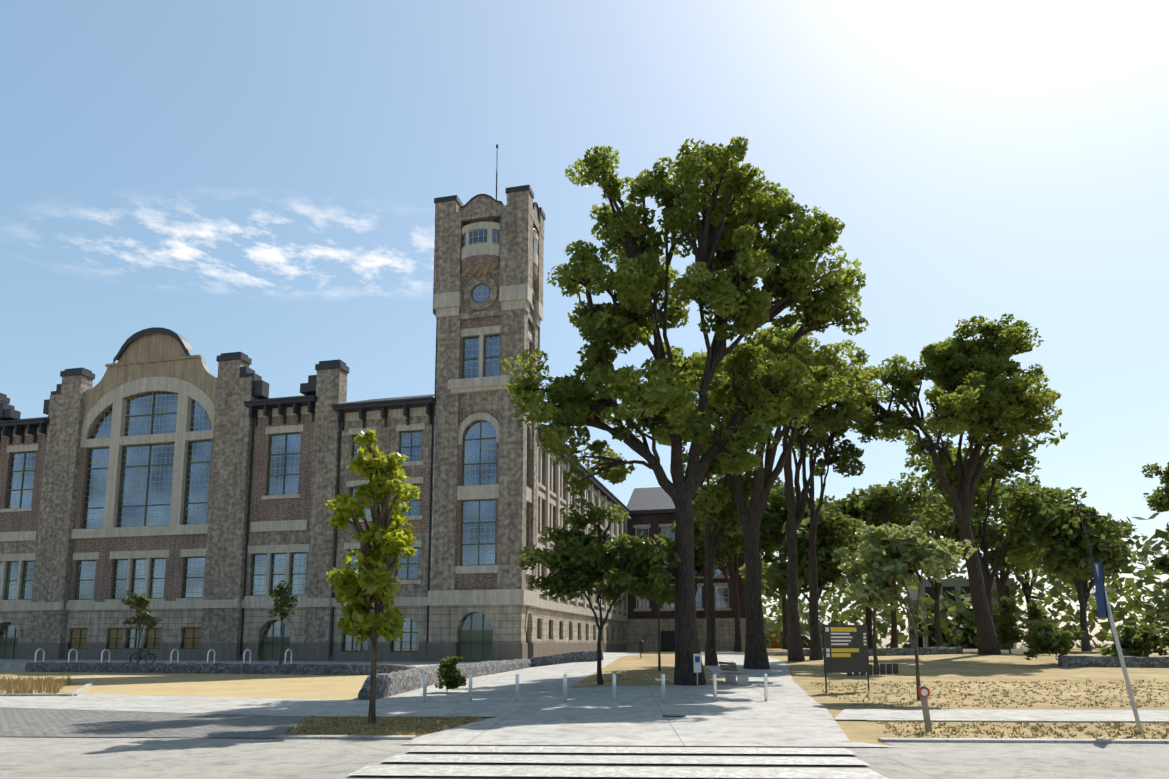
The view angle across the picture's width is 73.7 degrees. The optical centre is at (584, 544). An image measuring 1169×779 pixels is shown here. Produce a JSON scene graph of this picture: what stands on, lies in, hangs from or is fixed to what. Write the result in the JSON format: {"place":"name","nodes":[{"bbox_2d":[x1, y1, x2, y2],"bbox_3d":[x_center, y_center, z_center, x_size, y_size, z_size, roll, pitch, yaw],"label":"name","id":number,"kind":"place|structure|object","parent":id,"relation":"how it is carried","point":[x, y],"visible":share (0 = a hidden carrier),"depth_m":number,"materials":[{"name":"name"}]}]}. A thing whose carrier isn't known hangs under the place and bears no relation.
{"place":"outdoors","nodes":[
{"label":"outdoors","id":0,"kind":"place"},
{"bbox_2d":[0,707,306,737],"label":"cobble paving","id":1,"kind":"structure","parent":0,"point":[26,722],"depth_m":17.88,"materials":[{"name":"grey stone"}]},
{"bbox_2d":[0,776,311,778],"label":"curb","id":2,"kind":"structure","parent":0,"point":[42,777],"depth_m":10.71,"materials":[{"name":"concrete"}]},
{"bbox_2d":[0,659,476,665],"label":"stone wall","id":3,"kind":"structure","parent":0,"point":[238,662],"depth_m":57.19,"materials":[{"name":"grey stone"}]},
{"bbox_2d":[34,649,44,662],"bbox_3d":[-37.809,7.708,54.103,0.100,1.023,0.707,-2,-8,13],"label":"bike rack","id":4,"kind":"object","parent":3,"relation":"on","point":[36,655],"visible":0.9,"depth_m":54.04,"materials":[{"name":"silver metal"}]},
{"bbox_2d":[68,649,77,661],"bbox_3d":[-35.086,7.625,53.456,0.100,1.023,0.707,-2,-8,13],"label":"bike rack","id":5,"kind":"object","parent":3,"relation":"on","point":[76,654],"visible":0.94,"depth_m":53.42,"materials":[{"name":"silver metal"}]},
{"bbox_2d":[101,649,109,662],"bbox_3d":[-32.460,7.545,52.833,0.100,1.023,0.707,-2,-8,13],"label":"bike rack","id":6,"kind":"object","parent":3,"relation":"on","point":[108,650],"visible":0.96,"depth_m":52.78,"materials":[{"name":"silver metal"}]},
{"bbox_2d":[121,590,162,664],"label":"tree sapling","id":7,"kind":"object","parent":3,"relation":"on","point":[139,603],"visible":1,"depth_m":50.65,"materials":[{"name":"green plant"}]},
{"bbox_2d":[130,648,155,662],"bbox_3d":[-29.717,7.495,52.473,0.520,1.084,1.786,3,-5,29],"label":"bicycle","id":8,"kind":"object","parent":3,"relation":"on","point":[141,658],"visible":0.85,"depth_m":52.53,"materials":[{"name":"metal"}]},
{"bbox_2d":[170,649,178,662],"bbox_3d":[-27.111,7.383,51.562,0.100,1.023,0.707,-2,-8,13],"label":"bike rack","id":9,"kind":"object","parent":3,"relation":"on","point":[177,656],"visible":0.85,"depth_m":51.63,"materials":[{"name":"silver metal"}]},
{"bbox_2d":[207,649,214,663],"bbox_3d":[-24.388,7.300,50.916,0.100,1.023,0.707,-2,-8,13],"label":"bike rack","id":10,"kind":"object","parent":3,"relation":"on","point":[213,650],"visible":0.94,"depth_m":50.82,"materials":[{"name":"silver metal"}]},
{"bbox_2d":[243,649,250,663],"bbox_3d":[-21.762,7.220,50.292,0.100,1.023,0.707,-2,-8,13],"label":"bike rack","id":11,"kind":"object","parent":3,"relation":"on","point":[244,656],"visible":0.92,"depth_m":50.18,"materials":[{"name":"silver metal"}]},
{"bbox_2d":[268,580,298,664],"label":"tree sapling","id":12,"kind":"object","parent":3,"relation":"on","point":[283,595],"visible":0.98,"depth_m":50.93,"materials":[{"name":"green plant"}]},
{"bbox_2d":[284,649,291,663],"bbox_3d":[-18.845,7.131,49.599,0.100,1.023,0.707,-2,-8,13],"label":"bike rack","id":13,"kind":"object","parent":3,"relation":"on","point":[290,658],"visible":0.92,"depth_m":49.72,"materials":[{"name":"silver metal"}]},
{"bbox_2d":[391,664,418,671],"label":"stone wall","id":14,"kind":"structure","parent":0,"point":[396,667],"depth_m":45.00,"materials":[{"name":"grey stone"}]},
{"bbox_2d":[0,651,894,746],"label":"concrete path","id":15,"kind":"structure","parent":0,"point":[790,712],"depth_m":22.32,"materials":[{"name":"grey concrete"}]},
{"bbox_2d":[423,674,426,701],"bbox_3d":[-5.100,4.616,24.919,0.166,0.950,0.170,0,-7,-2],"label":"bollard","id":16,"kind":"object","parent":15,"relation":"on","point":[425,688],"visible":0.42,"depth_m":24.88,"materials":[{"name":"silver metal"}]},
{"bbox_2d":[434,656,466,692],"bbox_3d":[-5.122,4.957,29.779,1.272,1.442,1.229,0,-7,-2],"label":"shrub","id":17,"kind":"object","parent":15,"relation":"on","point":[456,680],"depth_m":29.64,"materials":[{"name":"green plant"}]},
{"bbox_2d":[468,674,471,701],"bbox_3d":[-3.655,4.622,24.967,0.166,0.950,0.170,0,-7,-2],"label":"bollard","id":18,"kind":"object","parent":15,"relation":"on","point":[470,689],"visible":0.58,"depth_m":24.92,"materials":[{"name":"silver metal"}]},
{"bbox_2d":[515,674,518,701],"bbox_3d":[-2.161,4.629,25.017,0.166,0.950,0.170,0,-7,-2],"label":"bollard","id":19,"kind":"object","parent":15,"relation":"on","point":[517,688],"visible":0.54,"depth_m":24.98,"materials":[{"name":"silver metal"}]},
{"bbox_2d":[563,674,566,701],"bbox_3d":[-0.623,4.635,25.069,0.166,0.950,0.170,0,-7,-2],"label":"bollard","id":20,"kind":"object","parent":15,"relation":"on","point":[564,687],"visible":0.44,"depth_m":25.03,"materials":[{"name":"silver metal"}]},
{"bbox_2d":[612,674,615,701],"bbox_3d":[0.959,4.642,25.122,0.166,0.950,0.170,0,-7,-2],"label":"bollard","id":21,"kind":"object","parent":15,"relation":"on","point":[614,686],"visible":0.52,"depth_m":25.09,"materials":[{"name":"silver metal"}]},
{"bbox_2d":[570,651,726,687],"bbox_3d":[7.654,10.249,70.181,6.456,0.918,79.842,-1,-7,7],"label":"ground patch","id":22,"kind":"object","parent":15,"relation":"on","point":[646,661],"depth_m":41.80,"materials":[{"name":"beige sand"}]},
{"bbox_2d":[638,641,643,657],"bbox_3d":[3.974,7.330,54.626,0.386,1.250,0.386,-7,-10,43],"label":"litter bin","id":23,"kind":"object","parent":22,"relation":"on","point":[640,646],"visible":0.92,"depth_m":54.50,"materials":[{"name":"metal"}]},
{"bbox_2d":[658,569,660,670],"bbox_3d":[3.426,3.823,40.751,1.170,5.544,0.320,0,-7,-2],"label":"lamp post","id":24,"kind":"object","parent":22,"relation":"on","point":[659,662],"visible":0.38,"depth_m":40.57,"materials":[{"name":"metal"}]},
{"bbox_2d":[661,674,664,701],"bbox_3d":[2.544,4.649,25.175,0.166,0.950,0.170,0,-7,-2],"label":"bollard","id":25,"kind":"object","parent":15,"relation":"on","point":[663,686],"visible":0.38,"depth_m":25.14,"materials":[{"name":"silver metal"}]},
{"bbox_2d":[662,714,685,716],"bbox_3d":[2.286,4.367,19.930,0.600,0.033,0.600,0,-7,-2],"label":"manhole apron","id":26,"kind":"object","parent":15,"relation":"on","point":[673,715],"visible":0.96,"depth_m":19.81,"materials":[{"name":"concrete"}]},
{"bbox_2d":[693,654,700,685],"bbox_3d":[4.558,5.050,31.487,0.320,1.300,0.085,1,-7,-10],"label":"info post","id":27,"kind":"object","parent":15,"relation":"on","point":[697,662],"visible":0.83,"depth_m":31.48,"materials":[{"name":"metal"}]},
{"bbox_2d":[713,674,716,700],"bbox_3d":[4.221,4.656,25.231,0.166,0.950,0.170,0,-7,-2],"label":"bollard","id":28,"kind":"object","parent":15,"relation":"on","point":[714,688],"visible":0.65,"depth_m":25.19,"materials":[{"name":"silver metal"}]},
{"bbox_2d":[718,661,750,684],"bbox_3d":[6.254,5.324,32.507,0.770,0.960,1.800,2,-7,-12],"label":"bench","id":29,"kind":"object","parent":15,"relation":"on","point":[742,678],"visible":0.88,"depth_m":32.08,"materials":[{"name":"grey wood"}]},
{"bbox_2d":[650,322,869,668],"bbox_3d":[9.264,-3.250,43.460,12.623,20.162,8.652,-4,-8,26],"label":"oak tree","id":30,"kind":"object","parent":15,"relation":"on","point":[821,365],"visible":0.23,"depth_m":43.48,"materials":[{"name":"green plant"}]},
{"bbox_2d":[764,674,767,700],"bbox_3d":[5.888,4.663,25.287,0.166,0.950,0.170,0,-7,-2],"label":"bollard","id":31,"kind":"object","parent":15,"relation":"on","point":[765,688],"visible":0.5,"depth_m":25.25,"materials":[{"name":"silver metal"}]},
{"bbox_2d":[531,650,602,666],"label":"gabion wall","id":32,"kind":"structure","parent":0,"point":[581,656],"depth_m":55.88,"materials":[{"name":"grey stone"}]},
{"bbox_2d":[0,737,1168,778],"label":"road","id":33,"kind":"structure","parent":0,"point":[219,758],"depth_m":12.53,"materials":[{"name":"grey asphalt"}]},
{"bbox_2d":[348,765,888,778],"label":"zebra stripe","id":34,"kind":"object","parent":33,"relation":"on","point":[685,772],"visible":1,"depth_m":11.04,"materials":[{"name":"paint"}]},
{"bbox_2d":[381,755,869,764],"bbox_3d":[0.595,3.382,12.286,7.480,0.001,0.800,0,-7,2],"label":"zebra stripe","id":35,"kind":"object","parent":33,"relation":"on","point":[638,759],"visible":1,"depth_m":12.29,"materials":[{"name":"paint"}]},
{"bbox_2d":[406,746,855,753],"bbox_3d":[0.759,3.527,13.420,7.550,0.001,0.800,0,-7,2],"label":"zebra stripe","id":36,"kind":"object","parent":33,"relation":"on","point":[712,750],"visible":1,"depth_m":13.46,"materials":[{"name":"paint"}]},
{"bbox_2d":[0,0,1168,644],"label":"sky","id":37,"kind":"structure","parent":0,"point":[261,180],"materials":[{"name":"blue"}]},
{"bbox_2d":[29,645,1168,747],"bbox_3d":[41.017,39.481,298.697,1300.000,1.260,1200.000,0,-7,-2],"label":"lawn","id":38,"kind":"structure","parent":0,"point":[966,667],"depth_m":30.03,"materials":[{"name":"beige sand"}]},
{"bbox_2d":[0,663,26,671],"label":"stone wall","id":39,"kind":"structure","parent":38,"relation":"on","point":[12,667],"depth_m":53.76,"materials":[{"name":"stone"}]},
{"bbox_2d":[0,694,73,695],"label":"curb","id":40,"kind":"structure","parent":38,"relation":"on","point":[36,694],"depth_m":27.71,"materials":[{"name":"concrete"}]},
{"bbox_2d":[0,681,88,693],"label":"sand ground","id":41,"kind":"structure","parent":38,"relation":"on","point":[72,687],"depth_m":32.26,"materials":[{"name":"beige sand"}]},
{"bbox_2d":[0,672,71,693],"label":"weedy grass","id":42,"kind":"structure","parent":41,"relation":"on","point":[25,685],"depth_m":31.34,"materials":[{"name":"plant"}]},
{"bbox_2d":[72,680,96,695],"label":"curb","id":43,"kind":"structure","parent":38,"relation":"on","point":[82,689],"depth_m":31.98,"materials":[{"name":"concrete"}]},
{"bbox_2d":[0,672,368,723],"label":"ground","id":44,"kind":"structure","parent":38,"relation":"on","point":[345,687],"depth_m":36.30,"materials":[{"name":"beige sand"}]},
{"bbox_2d":[25,662,392,674],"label":"gabion wall","id":45,"kind":"structure","parent":38,"relation":"on","point":[252,668],"depth_m":49.97,"materials":[{"name":"stone"}]},
{"bbox_2d":[276,735,415,739],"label":"curb","id":46,"kind":"structure","parent":38,"relation":"on","point":[381,737],"depth_m":15.23,"materials":[{"name":"concrete"}]},
{"bbox_2d":[0,144,745,661],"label":"building","id":47,"kind":"structure","parent":38,"relation":"on","point":[174,482],"depth_m":65.48,"materials":[{"name":"brick"}]},
{"bbox_2d":[325,429,420,724],"bbox_3d":[-5.012,0.746,18.375,2.404,6.875,2.266,0,-7,-2],"label":"young tree","id":48,"kind":"object","parent":38,"relation":"on","point":[386,536],"visible":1,"depth_m":18.06,"materials":[{"name":"green plant"}]},
{"bbox_2d":[358,659,531,699],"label":"gabion wall","id":49,"kind":"structure","parent":38,"relation":"on","point":[392,683],"depth_m":32.88,"materials":[{"name":"grey stone"}]},
{"bbox_2d":[518,498,681,684],"bbox_3d":[0.793,1.874,32.888,6.742,8.047,5.739,-3,-8,25],"label":"tree","id":50,"kind":"object","parent":38,"relation":"on","point":[634,570],"visible":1,"depth_m":32.45,"materials":[{"name":"green plant"}]},
{"bbox_2d":[500,135,868,685],"bbox_3d":[4.491,-5.772,33.200,15.956,23.251,9.561,1,-7,-9],"label":"oak tree","id":51,"kind":"object","parent":38,"relation":"on","point":[726,228],"visible":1,"depth_m":33.06,"materials":[{"name":"green plant"}]},
{"bbox_2d":[649,493,739,594],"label":"tree","id":52,"kind":"object","parent":38,"relation":"on","point":[664,546],"visible":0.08,"depth_m":97.75,"materials":[{"name":"green plant"}]},
{"bbox_2d":[288,669,1168,738],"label":"grass tufts","id":53,"kind":"object","parent":38,"relation":"on","point":[317,727],"visible":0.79,"depth_m":18.26,"materials":[{"name":"plant"}]},
{"bbox_2d":[692,473,765,651],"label":"tree","id":54,"kind":"object","parent":38,"relation":"on","point":[728,545],"visible":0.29,"depth_m":88.08,"materials":[{"name":"green plant"}]},
{"bbox_2d":[682,389,781,665],"bbox_3d":[8.555,-1.360,46.290,6.635,16.966,6.631,0,-7,-2],"label":"oak tree","id":55,"kind":"object","parent":38,"relation":"on","point":[722,516],"visible":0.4,"depth_m":45.87,"materials":[{"name":"green plant"}]},
{"bbox_2d":[745,480,800,648],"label":"tree","id":56,"kind":"object","parent":38,"relation":"on","point":[770,551],"visible":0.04,"depth_m":99.91,"materials":[{"name":"green plant"}]},
{"bbox_2d":[766,637,781,648],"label":"site hoarding","id":57,"kind":"object","parent":38,"relation":"on","point":[776,645],"visible":0.08,"depth_m":122.30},
{"bbox_2d":[741,479,837,590],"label":"tree","id":58,"kind":"object","parent":38,"relation":"on","point":[774,518],"visible":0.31,"depth_m":84.09,"materials":[{"name":"green plant"}]},
{"bbox_2d":[764,623,840,647],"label":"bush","id":59,"kind":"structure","parent":38,"relation":"on","point":[806,640],"depth_m":132.13,"materials":[{"name":"plant"}]},
{"bbox_2d":[738,501,866,601],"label":"tree","id":60,"kind":"object","parent":38,"relation":"on","point":[833,529],"visible":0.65,"depth_m":70.16,"materials":[{"name":"green plant"}]},
{"bbox_2d":[761,329,888,660],"bbox_3d":[15.090,-3.442,52.216,9.678,22.292,11.320,0,-7,-2],"label":"oak tree","id":61,"kind":"object","parent":38,"relation":"on","point":[796,513],"visible":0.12,"depth_m":51.82,"materials":[{"name":"green plant"}]},
{"bbox_2d":[797,403,867,659],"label":"oak tree","id":62,"kind":"object","parent":38,"relation":"on","point":[830,421],"visible":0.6,"depth_m":53.23,"materials":[{"name":"green plant"}]},
{"bbox_2d":[822,624,869,692],"bbox_3d":[9.783,4.233,29.098,2.094,2.496,0.066,3,-8,-23],"label":"information board","id":63,"kind":"object","parent":38,"relation":"on","point":[845,648],"visible":0.94,"depth_m":29.09,"materials":[{"name":"black metal"}]},
{"bbox_2d":[831,540,892,670],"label":"pale tree","id":64,"kind":"object","parent":38,"relation":"on","point":[855,570],"visible":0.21,"depth_m":41.09,"materials":[{"name":"green plant"}]},
{"bbox_2d":[803,481,934,648],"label":"tree","id":65,"kind":"object","parent":38,"relation":"on","point":[877,501],"visible":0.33,"depth_m":78.39,"materials":[{"name":"green plant"}]},
{"bbox_2d":[847,664,898,675],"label":"letter signs","id":66,"kind":"object","parent":38,"relation":"on","point":[883,670],"visible":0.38,"depth_m":38.31,"materials":[{"name":"black metal"}]},
{"bbox_2d":[803,646,962,655],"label":"wall","id":67,"kind":"structure","parent":38,"relation":"on","point":[921,651],"depth_m":55.64,"materials":[{"name":"stone"}]},
{"bbox_2d":[846,472,949,647],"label":"tree","id":68,"kind":"object","parent":38,"relation":"on","point":[907,505],"visible":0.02,"depth_m":84.58,"materials":[{"name":"green plant"}]},
{"bbox_2d":[844,522,977,699],"bbox_3d":[10.889,2.136,26.287,3.299,6.110,3.724,6,-9,-38],"label":"pale tree","id":69,"kind":"object","parent":38,"relation":"on","point":[906,556],"visible":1,"depth_m":26.20,"materials":[{"name":"green plant"}]},
{"bbox_2d":[919,686,931,731],"bbox_3d":[7.311,3.532,16.689,0.240,1.015,0.130,-6,-7,-3],"label":"road sign","id":70,"kind":"object","parent":38,"relation":"on","point":[924,692],"visible":0.94,"depth_m":16.67,"materials":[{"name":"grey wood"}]},
{"bbox_2d":[917,489,987,646],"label":"tree","id":71,"kind":"object","parent":38,"relation":"on","point":[936,595],"visible":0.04,"depth_m":104.78,"materials":[{"name":"green plant"}]},
{"bbox_2d":[850,313,1061,654],"bbox_3d":[27.575,-4.739,55.902,13.833,25.083,13.630,4,-8,-29],"label":"oak tree","id":72,"kind":"object","parent":38,"relation":"on","point":[980,397],"visible":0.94,"depth_m":55.83,"materials":[{"name":"green plant"}]},
{"bbox_2d":[906,578,1016,648],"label":"concrete pavilion","id":73,"kind":"object","parent":38,"relation":"on","point":[948,585],"visible":0.33,"depth_m":121.28,"materials":[{"name":"stone"}]},
{"bbox_2d":[761,559,1166,648],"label":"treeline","id":74,"kind":"object","parent":38,"relation":"on","point":[776,630],"visible":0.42,"depth_m":112.86,"materials":[{"name":"green plant"}]},
{"bbox_2d":[761,523,1168,647],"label":"treeline","id":75,"kind":"object","parent":38,"relation":"on","point":[1058,591],"visible":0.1,"depth_m":132.10,"materials":[{"name":"green plant"}]},
{"bbox_2d":[904,420,1067,620],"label":"tree","id":76,"kind":"object","parent":38,"relation":"on","point":[1002,465],"visible":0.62,"depth_m":70.76,"materials":[{"name":"green plant"}]},
{"bbox_2d":[936,470,1065,649],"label":"tree","id":77,"kind":"object","parent":38,"relation":"on","point":[993,535],"visible":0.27,"depth_m":93.21,"materials":[{"name":"green plant"}]},
{"bbox_2d":[833,709,1168,720],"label":"footpath","id":78,"kind":"structure","parent":38,"relation":"on","point":[983,714],"depth_m":20.31,"materials":[{"name":"concrete"}]},
{"bbox_2d":[994,596,1025,653],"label":"conifer","id":79,"kind":"object","parent":38,"relation":"on","point":[1007,620],"visible":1,"depth_m":56.33,"materials":[{"name":"green plant"}]},
{"bbox_2d":[980,518,1044,648],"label":"tree","id":80,"kind":"object","parent":38,"relation":"on","point":[1027,585],"visible":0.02,"depth_m":117.78,"materials":[{"name":"green plant"}]},
{"bbox_2d":[866,720,1168,722],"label":"footpath kerb","id":81,"kind":"structure","parent":38,"relation":"on","point":[1059,721],"depth_m":18.66,"materials":[{"name":"concrete"}]},
{"bbox_2d":[878,738,1168,743],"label":"road kerb","id":82,"kind":"structure","parent":38,"relation":"on","point":[1031,740],"depth_m":14.69,"materials":[{"name":"concrete"}]},
{"bbox_2d":[1020,598,1055,647],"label":"conifer","id":83,"kind":"object","parent":38,"relation":"on","point":[1035,611],"visible":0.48,"depth_m":58.00,"materials":[{"name":"green plant"}]},
{"bbox_2d":[1022,618,1085,659],"bbox_3d":[26.434,5.215,43.458,3.986,2.410,3.184,3,-8,-24],"label":"hedge shrub","id":84,"kind":"object","parent":38,"relation":"on","point":[1057,641],"visible":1,"depth_m":42.99,"materials":[{"name":"green plant"}]},
{"bbox_2d":[1019,487,1134,648],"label":"tree","id":85,"kind":"object","parent":38,"relation":"on","point":[1070,497],"visible":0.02,"depth_m":100.35,"materials":[{"name":"green plant"}]},
{"bbox_2d":[1024,502,1146,650],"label":"tree","id":86,"kind":"object","parent":38,"relation":"on","point":[1059,532],"visible":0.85,"depth_m":65.50,"materials":[{"name":"green plant"}]},
{"bbox_2d":[1073,493,1114,640],"bbox_3d":[31.569,1.889,47.977,2.187,10.322,0.240,0,-7,-2],"label":"slanted street light","id":87,"kind":"object","parent":38,"relation":"on","point":[1087,516],"visible":0.6,"depth_m":48.30,"materials":[{"name":"metal"}]},
{"bbox_2d":[1058,655,1168,667],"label":"stone wall","id":88,"kind":"structure","parent":38,"relation":"on","point":[1110,661],"depth_m":41.49,"materials":[{"name":"stone"}]},
{"bbox_2d":[1093,560,1142,733],"bbox_3d":[11.232,2.211,16.577,0.846,3.716,0.472,3,-8,-20],"label":"leaning sign pole","id":89,"kind":"object","parent":38,"relation":"on","point":[1103,604],"visible":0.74,"depth_m":16.50,"materials":[{"name":"metal"}]},
{"bbox_2d":[1088,512,1168,644],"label":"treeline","id":90,"kind":"object","parent":38,"relation":"on","point":[1161,614],"visible":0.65,"depth_m":101.76,"materials":[{"name":"green plant"}]},
{"bbox_2d":[1097,618,1168,656],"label":"hedge shrub","id":91,"kind":"object","parent":38,"relation":"on","point":[1146,639],"visible":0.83,"depth_m":42.93,"materials":[{"name":"green plant"}]},
{"bbox_2d":[1141,462,1168,573],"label":"tree","id":92,"kind":"object","parent":38,"relation":"on","point":[1158,500],"visible":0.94,"depth_m":102.06,"materials":[{"name":"green plant"}]},
{"bbox_2d":[1159,625,1168,647],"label":"hedge shrub","id":93,"kind":"object","parent":38,"relation":"on","point":[1165,638],"visible":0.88,"depth_m":43.95,"materials":[{"name":"green plant"}]},
{"bbox_2d":[1165,538,1168,553],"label":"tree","id":94,"kind":"object","parent":38,"relation":"on","point":[1167,546],"visible":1,"depth_m":76.60,"materials":[{"name":"green plant"}]},
{"bbox_2d":[774,651,1168,654],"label":"wall","id":95,"kind":"structure","parent":0,"point":[1001,651],"depth_m":63.15,"materials":[{"name":"concrete"}]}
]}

